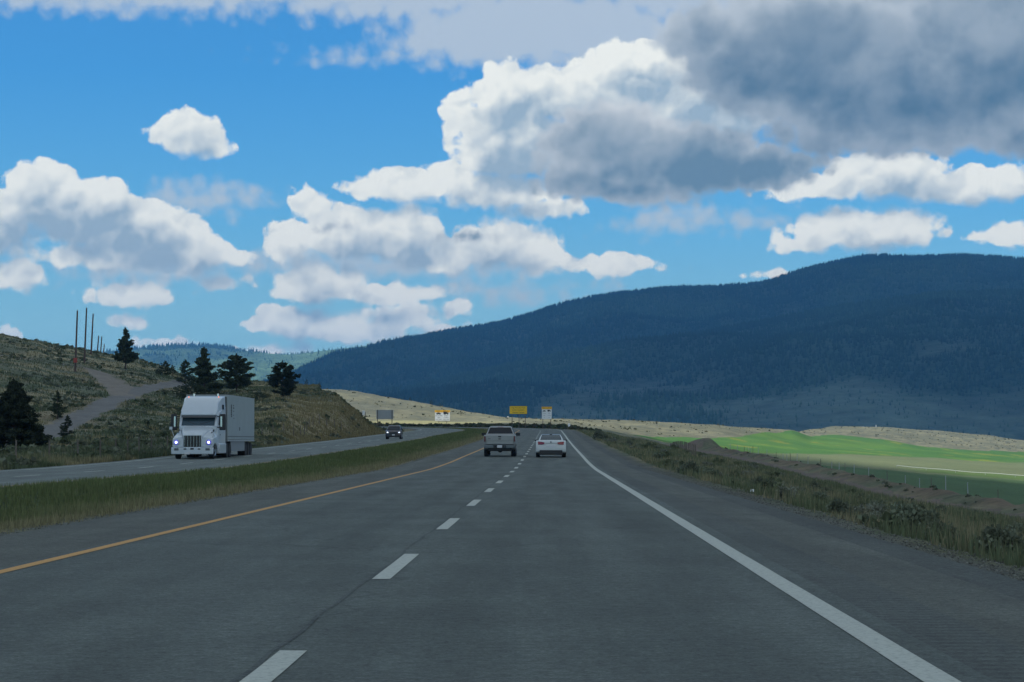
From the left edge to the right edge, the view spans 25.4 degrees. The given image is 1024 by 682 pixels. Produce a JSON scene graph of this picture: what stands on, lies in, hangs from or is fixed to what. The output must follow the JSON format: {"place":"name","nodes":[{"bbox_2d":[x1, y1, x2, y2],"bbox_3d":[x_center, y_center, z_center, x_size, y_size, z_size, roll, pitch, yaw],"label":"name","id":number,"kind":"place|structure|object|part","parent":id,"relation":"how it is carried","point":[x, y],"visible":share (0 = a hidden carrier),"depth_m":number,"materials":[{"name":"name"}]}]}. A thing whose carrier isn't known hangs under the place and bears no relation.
{"place":"outdoors","nodes":[
{"label":"outdoors","id":0,"kind":"place"},
{"bbox_2d":[0,355,186,446],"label":"gravel road","id":1,"kind":"structure","parent":0,"point":[119,390],"depth_m":334.69,"materials":[{"name":"grey gravel"}]},
{"bbox_2d":[0,427,464,487],"bbox_3d":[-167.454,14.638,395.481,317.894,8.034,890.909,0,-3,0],"label":"road","id":2,"kind":"structure","parent":0,"point":[173,464],"depth_m":127.81,"materials":[{"name":"grey asphalt"}]},
{"bbox_2d":[169,394,254,458],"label":"semi truck","id":3,"kind":"object","parent":2,"relation":"on","point":[212,426],"visible":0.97,"depth_m":138.47,"materials":[{"name":"grey metal"}]},
{"bbox_2d":[385,425,402,438],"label":"suv","id":4,"kind":"object","parent":2,"relation":"on","point":[394,430],"visible":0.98,"depth_m":266.31,"materials":[{"name":"black metal"}]},
{"bbox_2d":[7,426,960,681],"bbox_3d":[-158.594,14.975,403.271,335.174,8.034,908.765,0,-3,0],"label":"lane markings","id":5,"kind":"object","parent":2,"relation":"on","point":[274,666],"visible":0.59,"depth_m":16.99,"materials":[{"name":"white paint"}]},
{"bbox_2d":[102,346,365,380],"bbox_3d":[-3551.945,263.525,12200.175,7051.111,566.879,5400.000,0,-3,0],"label":"hills","id":6,"kind":"structure","parent":0,"point":[263,364],"depth_m":11767.31,"materials":[{"name":"teal plant"}]},
{"bbox_2d":[0,426,995,681],"bbox_3d":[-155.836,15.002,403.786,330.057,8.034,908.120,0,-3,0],"label":"road","id":7,"kind":"structure","parent":0,"point":[572,566],"depth_m":18.67,"materials":[{"name":"grey asphalt"}]},
{"bbox_2d":[0,427,519,573],"bbox_3d":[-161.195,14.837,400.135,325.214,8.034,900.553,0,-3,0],"label":"edge marking","id":8,"kind":"object","parent":7,"relation":"on","point":[81,552],"visible":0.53,"depth_m":32.55,"materials":[{"name":"yellow paint"}]},
{"bbox_2d":[229,436,536,681],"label":"road seam","id":9,"kind":"object","parent":7,"relation":"on","point":[256,665],"visible":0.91,"depth_m":17.06,"materials":[{"name":"asphalt"}]},
{"bbox_2d":[482,426,519,455],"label":"pickup truck","id":10,"kind":"object","parent":7,"relation":"on","point":[500,438],"visible":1,"depth_m":143.90,"materials":[{"name":"silver metal"}]},
{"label":"rear window","id":11,"kind":"part","parent":10,"relation":"part of","materials":[{"name":"black glass"}]},
{"bbox_2d":[535,434,566,456],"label":"sedan","id":12,"kind":"object","parent":7,"relation":"on","point":[550,444],"visible":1,"depth_m":140.89,"materials":[{"name":"white metal"}]},
{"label":"rear window","id":13,"kind":"part","parent":12,"relation":"part of","materials":[{"name":"grey glass"}]},
{"bbox_2d":[0,335,1023,581],"bbox_3d":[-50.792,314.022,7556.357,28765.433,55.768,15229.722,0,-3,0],"label":"ground","id":14,"kind":"structure","parent":0,"point":[412,411],"depth_m":401.63,"materials":[{"name":"plant"}]},
{"bbox_2d":[15,440,16,457],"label":"fence post","id":15,"kind":"object","parent":14,"relation":"on","point":[16,448],"visible":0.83,"depth_m":120.10,"materials":[{"name":"brown wood"}]},
{"bbox_2d":[0,377,52,448],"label":"pine tree","id":16,"kind":"object","parent":14,"relation":"on","point":[19,425],"visible":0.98,"depth_m":167.24,"materials":[{"name":"green plant"}]},
{"bbox_2d":[47,390,66,418],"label":"pine tree","id":17,"kind":"object","parent":14,"relation":"on","point":[57,411],"visible":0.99,"depth_m":261.81,"materials":[{"name":"green plant"}]},
{"bbox_2d":[58,415,74,436],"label":"pine tree","id":18,"kind":"object","parent":14,"relation":"on","point":[65,425],"visible":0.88,"depth_m":211.70,"materials":[{"name":"green plant"}]},
{"bbox_2d":[73,309,77,371],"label":"utility pole","id":19,"kind":"object","parent":14,"relation":"on","point":[75,360],"visible":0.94,"depth_m":395.21,"materials":[{"name":"brown wood"}]},
{"bbox_2d":[83,307,86,362],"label":"utility pole","id":20,"kind":"object","parent":14,"relation":"on","point":[84,359],"visible":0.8,"depth_m":425.29,"materials":[{"name":"brown wood"}]},
{"bbox_2d":[90,314,93,354],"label":"utility pole","id":21,"kind":"object","parent":14,"relation":"on","point":[92,334],"visible":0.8,"depth_m":470.40,"materials":[{"name":"brown wood"}]},
{"bbox_2d":[110,327,139,368],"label":"pine tree","id":22,"kind":"object","parent":14,"relation":"on","point":[125,349],"visible":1,"depth_m":431.81,"materials":[{"name":"green plant"}]},
{"bbox_2d":[155,361,172,375],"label":"pine tree","id":23,"kind":"object","parent":14,"relation":"on","point":[158,371],"visible":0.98,"depth_m":441.83,"materials":[{"name":"green plant"}]},
{"bbox_2d":[170,365,178,374],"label":"pine tree","id":24,"kind":"object","parent":14,"relation":"on","point":[173,371],"visible":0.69,"depth_m":452.11,"materials":[{"name":"green plant"}]},
{"bbox_2d":[174,360,193,382],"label":"pine tree","id":25,"kind":"object","parent":14,"relation":"on","point":[183,367],"visible":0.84,"depth_m":424.69,"materials":[{"name":"green plant"}]},
{"bbox_2d":[171,383,209,398],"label":"juniper bush","id":26,"kind":"object","parent":14,"relation":"on","point":[195,387],"visible":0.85,"depth_m":351.31,"materials":[{"name":"green plant"}]},
{"bbox_2d":[0,333,386,467],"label":"hillside scrub","id":27,"kind":"object","parent":14,"relation":"on","point":[10,457],"visible":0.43,"depth_m":252.09,"materials":[{"name":"green plant"}]},
{"bbox_2d":[0,334,403,469],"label":"hillside grass","id":28,"kind":"structure","parent":14,"relation":"on","point":[46,459],"depth_m":295.21,"materials":[{"name":"green plant"}]},
{"bbox_2d":[186,347,225,393],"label":"pine tree","id":29,"kind":"object","parent":14,"relation":"on","point":[203,369],"visible":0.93,"depth_m":371.47,"materials":[{"name":"green plant"}]},
{"bbox_2d":[205,388,224,394],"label":"juniper bush","id":30,"kind":"object","parent":14,"relation":"on","point":[213,391],"visible":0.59,"depth_m":344.54,"materials":[{"name":"green plant"}]},
{"bbox_2d":[216,353,256,391],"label":"pine tree","id":31,"kind":"object","parent":14,"relation":"on","point":[236,366],"visible":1,"depth_m":367.08,"materials":[{"name":"green plant"}]},
{"bbox_2d":[0,426,487,533],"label":"median grass","id":32,"kind":"structure","parent":14,"relation":"on","point":[355,462],"depth_m":71.17,"materials":[{"name":"green plant"}]},
{"bbox_2d":[0,426,517,567],"bbox_3d":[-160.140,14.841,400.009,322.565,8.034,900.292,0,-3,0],"label":"road shoulder","id":33,"kind":"object","parent":14,"relation":"on","point":[18,548],"visible":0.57,"depth_m":38.76},
{"bbox_2d":[247,392,271,400],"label":"juniper bush","id":34,"kind":"object","parent":14,"relation":"on","point":[262,395],"visible":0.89,"depth_m":317.93,"materials":[{"name":"green plant"}]},
{"bbox_2d":[266,360,300,395],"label":"pine tree","id":35,"kind":"object","parent":14,"relation":"on","point":[287,386],"visible":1,"depth_m":337.15,"materials":[{"name":"green plant"}]},
{"bbox_2d":[376,410,392,424],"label":"sign back","id":36,"kind":"object","parent":14,"relation":"on","point":[384,414],"visible":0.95,"depth_m":469.74,"materials":[{"name":"grey metal"}]},
{"bbox_2d":[435,410,449,423],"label":"winter tyre sign","id":37,"kind":"object","parent":14,"relation":"on","point":[442,415],"visible":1,"depth_m":639.66,"materials":[{"name":"white metal"}]},
{"bbox_2d":[374,421,601,430],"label":"verge scrub","id":38,"kind":"object","parent":14,"relation":"on","point":[542,425],"visible":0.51,"depth_m":541.01,"materials":[{"name":"green plant"}]},
{"bbox_2d":[0,465,1023,581],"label":"gravel","id":39,"kind":"structure","parent":14,"relation":"on","point":[863,532],"depth_m":37.50,"materials":[{"name":"grey gravel"}]},
{"bbox_2d":[510,406,526,427],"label":"warning sign","id":40,"kind":"object","parent":14,"relation":"on","point":[518,409],"visible":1,"depth_m":504.78,"materials":[{"name":"yellow metal"}]},
{"bbox_2d":[542,407,551,423],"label":"winter tyre sign","id":41,"kind":"object","parent":14,"relation":"on","point":[546,412],"visible":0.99,"depth_m":479.77,"materials":[{"name":"white metal"}]},
{"bbox_2d":[94,252,1023,435],"bbox_3d":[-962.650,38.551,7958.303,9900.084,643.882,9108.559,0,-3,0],"label":"forest","id":42,"kind":"object","parent":14,"relation":"on","point":[472,376],"visible":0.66,"depth_m":5182.07,"materials":[{"name":"green plant"}]},
{"bbox_2d":[591,430,609,439],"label":"sagebrush","id":43,"kind":"object","parent":14,"relation":"on","point":[598,434],"visible":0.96,"depth_m":261.57,"materials":[{"name":"green plant"}]},
{"bbox_2d":[651,453,662,458],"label":"sagebrush","id":44,"kind":"object","parent":14,"relation":"on","point":[656,455],"visible":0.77,"depth_m":139.43,"materials":[{"name":"green plant"}]},
{"bbox_2d":[661,450,670,457],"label":"sagebrush","id":45,"kind":"object","parent":14,"relation":"on","point":[668,453],"visible":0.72,"depth_m":146.97,"materials":[{"name":"green plant"}]},
{"bbox_2d":[662,458,672,464],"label":"sagebrush","id":46,"kind":"object","parent":14,"relation":"on","point":[670,459],"visible":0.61,"depth_m":121.49,"materials":[{"name":"green plant"}]},
{"bbox_2d":[327,388,1022,448],"bbox_3d":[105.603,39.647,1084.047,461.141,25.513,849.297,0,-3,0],"label":"hill scrub","id":47,"kind":"object","parent":14,"relation":"on","point":[685,424],"visible":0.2,"depth_m":847.99,"materials":[{"name":"green plant"}]},
{"bbox_2d":[676,460,700,472],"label":"sagebrush","id":48,"kind":"object","parent":14,"relation":"on","point":[691,464],"visible":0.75,"depth_m":95.61,"materials":[{"name":"green plant"}]},
{"bbox_2d":[411,426,1023,681],"bbox_3d":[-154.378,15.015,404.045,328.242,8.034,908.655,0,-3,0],"label":"road shoulder","id":49,"kind":"object","parent":14,"relation":"on","point":[996,659],"visible":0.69,"depth_m":18.45},
{"bbox_2d":[712,457,723,463],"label":"sagebrush","id":50,"kind":"object","parent":14,"relation":"on","point":[716,459],"visible":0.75,"depth_m":141.72,"materials":[{"name":"green plant"}]},
{"bbox_2d":[413,426,1023,648],"bbox_3d":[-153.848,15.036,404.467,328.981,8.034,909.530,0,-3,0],"label":"road shoulder","id":51,"kind":"object","parent":14,"relation":"on","point":[995,613],"visible":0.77,"depth_m":23.27},
{"bbox_2d":[747,476,762,486],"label":"sagebrush","id":52,"kind":"object","parent":14,"relation":"on","point":[759,479],"visible":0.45,"depth_m":76.24,"materials":[{"name":"green plant"}]},
{"bbox_2d":[759,478,776,492],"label":"sagebrush","id":53,"kind":"object","parent":14,"relation":"on","point":[772,482],"visible":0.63,"depth_m":65.90,"materials":[{"name":"green plant"}]},
{"bbox_2d":[758,479,784,493],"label":"sagebrush","id":54,"kind":"object","parent":14,"relation":"on","point":[766,483],"visible":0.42,"depth_m":65.73,"materials":[{"name":"green plant"}]},
{"bbox_2d":[768,471,779,477],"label":"sagebrush","id":55,"kind":"object","parent":14,"relation":"on","point":[775,474],"visible":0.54,"depth_m":109.66,"materials":[{"name":"green plant"}]},
{"bbox_2d":[539,428,1023,600],"bbox_3d":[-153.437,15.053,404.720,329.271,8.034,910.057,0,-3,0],"label":"road shoulder","id":56,"kind":"object","parent":14,"relation":"on","point":[1005,585],"visible":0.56,"depth_m":28.52},
{"bbox_2d":[775,484,798,500],"bbox_3d":[7.034,3.913,58.017,0.617,0.572,0.872,-1,-3,24],"label":"sagebrush","id":57,"kind":"object","parent":14,"relation":"on","point":[781,488],"visible":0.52,"depth_m":57.82,"materials":[{"name":"green plant"}]},
{"bbox_2d":[575,429,1023,567],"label":"verge grass","id":58,"kind":"structure","parent":14,"relation":"on","point":[964,542],"depth_m":70.62,"materials":[{"name":"green plant"}]},
{"bbox_2d":[807,481,821,488],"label":"sagebrush","id":59,"kind":"object","parent":14,"relation":"on","point":[813,483],"visible":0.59,"depth_m":94.46,"materials":[{"name":"green plant"}]},
{"bbox_2d":[608,432,1023,557],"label":"bank scrub","id":60,"kind":"object","parent":14,"relation":"on","point":[861,517],"visible":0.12,"depth_m":83.34,"materials":[{"name":"green plant"}]},
{"bbox_2d":[811,491,829,498],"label":"sagebrush","id":61,"kind":"object","parent":14,"relation":"on","point":[822,493],"visible":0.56,"depth_m":65.46,"materials":[{"name":"green plant"}]},
{"bbox_2d":[825,497,853,515],"bbox_3d":[6.989,3.562,48.569,0.684,0.461,0.478,-2,-3,38],"label":"sagebrush","id":62,"kind":"object","parent":14,"relation":"on","point":[839,505],"visible":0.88,"depth_m":48.49,"materials":[{"name":"green plant"}]},
{"bbox_2d":[852,502,886,514],"bbox_3d":[7.888,3.782,50.030,0.909,0.542,0.635,-2,-3,36],"label":"sagebrush","id":63,"kind":"object","parent":14,"relation":"on","point":[873,507],"visible":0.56,"depth_m":49.99,"materials":[{"name":"green plant"}]},
{"bbox_2d":[865,511,881,519],"bbox_3d":[7.473,3.690,47.227,0.564,0.369,0.406,-1,-3,30],"label":"sagebrush","id":64,"kind":"object","parent":14,"relation":"on","point":[877,513],"visible":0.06,"depth_m":47.23,"materials":[{"name":"green plant"}]},
{"bbox_2d":[864,500,889,511],"bbox_3d":[8.792,4.090,54.964,0.606,0.524,0.732,-2,-3,41],"label":"sagebrush","id":65,"kind":"object","parent":14,"relation":"on","point":[879,503],"visible":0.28,"depth_m":55.01,"materials":[{"name":"green plant"}]},
{"bbox_2d":[889,502,939,532],"bbox_3d":[7.248,3.247,40.870,0.949,0.740,0.857,0,-3,0],"label":"sagebrush","id":66,"kind":"object","parent":14,"relation":"on","point":[912,511],"visible":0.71,"depth_m":40.74,"materials":[{"name":"green plant"}]},
{"bbox_2d":[935,505,947,510],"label":"sagebrush","id":67,"kind":"object","parent":14,"relation":"on","point":[940,506],"visible":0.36,"depth_m":83.37,"materials":[{"name":"green plant"}]},
{"bbox_2d":[973,524,1023,554],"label":"sagebrush","id":68,"kind":"object","parent":14,"relation":"on","point":[1006,533],"visible":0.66,"depth_m":30.83,"materials":[{"name":"green plant"}]},
{"bbox_2d":[1002,522,1022,533],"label":"sagebrush","id":69,"kind":"object","parent":14,"relation":"on","point":[1018,525],"visible":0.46,"depth_m":49.09,"materials":[{"name":"green plant"}]},
{"bbox_2d":[0,0,1023,353],"label":"sky","id":70,"kind":"structure","parent":0,"point":[279,176],"materials":[{"name":"blue"}]},
{"bbox_2d":[281,259,1023,393],"bbox_3d":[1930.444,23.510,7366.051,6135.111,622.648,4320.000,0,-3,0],"label":"mountain","id":71,"kind":"structure","parent":0,"point":[849,298],"depth_m":6614.10,"materials":[{"name":"blue plant"}]},
{"bbox_2d":[380,294,1023,439],"bbox_3d":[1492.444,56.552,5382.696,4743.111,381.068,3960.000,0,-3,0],"label":"mountain","id":72,"kind":"structure","parent":0,"point":[965,420],"depth_m":3829.74,"materials":[{"name":"blue plant"}]},
{"bbox_2d":[634,430,1023,504],"bbox_3d":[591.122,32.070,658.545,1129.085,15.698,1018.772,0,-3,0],"label":"crop field","id":73,"kind":"structure","parent":0,"point":[879,458],"depth_m":530.35,"materials":[{"name":"green plant"}]},
{"bbox_2d":[897,465,1023,475],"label":"irrigation line","id":74,"kind":"object","parent":73,"relation":"on","point":[956,470],"visible":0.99,"depth_m":368.72,"materials":[{"name":"white metal"}]},
{"bbox_2d":[660,439,1023,518],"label":"dirt track","id":75,"kind":"structure","parent":0,"point":[885,490],"depth_m":209.59,"materials":[{"name":"brown soil"}]}
]}

